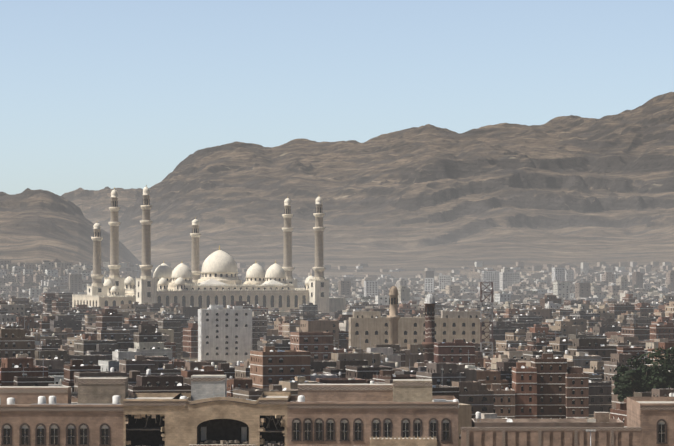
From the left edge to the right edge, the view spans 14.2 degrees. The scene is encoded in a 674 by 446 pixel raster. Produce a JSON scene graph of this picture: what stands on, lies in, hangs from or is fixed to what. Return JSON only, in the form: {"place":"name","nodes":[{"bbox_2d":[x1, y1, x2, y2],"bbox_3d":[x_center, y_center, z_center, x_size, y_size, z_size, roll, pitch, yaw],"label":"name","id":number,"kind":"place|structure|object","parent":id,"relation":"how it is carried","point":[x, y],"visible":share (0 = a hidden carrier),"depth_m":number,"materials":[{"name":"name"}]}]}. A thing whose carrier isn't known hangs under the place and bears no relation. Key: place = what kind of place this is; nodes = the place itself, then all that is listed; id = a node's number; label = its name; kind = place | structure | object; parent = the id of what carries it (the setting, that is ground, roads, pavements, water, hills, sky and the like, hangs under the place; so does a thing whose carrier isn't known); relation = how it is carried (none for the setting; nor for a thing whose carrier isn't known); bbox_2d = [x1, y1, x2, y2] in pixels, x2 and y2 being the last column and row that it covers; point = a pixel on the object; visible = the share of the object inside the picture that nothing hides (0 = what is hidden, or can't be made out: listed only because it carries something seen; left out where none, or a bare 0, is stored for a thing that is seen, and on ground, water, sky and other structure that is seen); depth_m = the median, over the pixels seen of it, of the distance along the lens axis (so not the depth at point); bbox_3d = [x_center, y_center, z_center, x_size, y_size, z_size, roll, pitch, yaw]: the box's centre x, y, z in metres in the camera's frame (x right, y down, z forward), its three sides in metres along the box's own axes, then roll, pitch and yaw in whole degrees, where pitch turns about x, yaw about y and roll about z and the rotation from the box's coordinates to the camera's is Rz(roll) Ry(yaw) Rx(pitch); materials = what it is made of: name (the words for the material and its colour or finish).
{"place":"outdoors","nodes":[
{"label":"outdoors","id":0,"kind":"place"},
{"bbox_2d":[0,92,673,294],"bbox_3d":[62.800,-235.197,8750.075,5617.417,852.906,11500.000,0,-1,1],"label":"mountains","id":1,"kind":"structure","parent":0,"point":[413,202],"depth_m":7351.93,"materials":[{"name":"brown stone"}]},
{"bbox_2d":[0,0,673,195],"label":"sky","id":2,"kind":"structure","parent":0,"point":[95,95],"materials":[{"name":"blue"}]},
{"bbox_2d":[181,357,609,418],"bbox_3d":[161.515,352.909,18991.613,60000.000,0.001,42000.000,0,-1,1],"label":"ground","id":3,"kind":"structure","parent":0,"point":[591,416],"depth_m":1527.61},
{"bbox_2d":[72,185,345,312],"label":"mosque","id":4,"kind":"structure","parent":3,"relation":"on","point":[219,282],"depth_m":2418.06,"materials":[{"name":"stone"}]},
{"bbox_2d":[0,259,673,445],"bbox_3d":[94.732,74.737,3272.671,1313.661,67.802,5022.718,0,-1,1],"label":"city houses","id":5,"kind":"structure","parent":3,"relation":"on","point":[595,328],"depth_m":1465.16,"materials":[{"name":"paint"}]},
{"bbox_2d":[0,375,673,445],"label":"building","id":6,"kind":"structure","parent":3,"relation":"on","point":[109,411],"depth_m":645.28,"materials":[{"name":"stone"}]},
{"bbox_2d":[0,281,673,402],"bbox_3d":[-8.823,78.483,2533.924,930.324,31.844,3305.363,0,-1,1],"label":"trees","id":7,"kind":"object","parent":3,"relation":"on","point":[643,377],"visible":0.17,"depth_m":888.76,"materials":[{"name":"green plant"}]},
{"bbox_2d":[198,276,588,418],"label":"buildings","id":8,"kind":"structure","parent":3,"relation":"on","point":[546,386],"depth_m":1292.59,"materials":[{"name":"paint"}]},
{"bbox_2d":[364,268,657,298],"bbox_3d":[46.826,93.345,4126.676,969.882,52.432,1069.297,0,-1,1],"label":"buildings","id":9,"kind":"structure","parent":3,"relation":"on","point":[502,280],"depth_m":4293.45,"materials":[{"name":"paint"}]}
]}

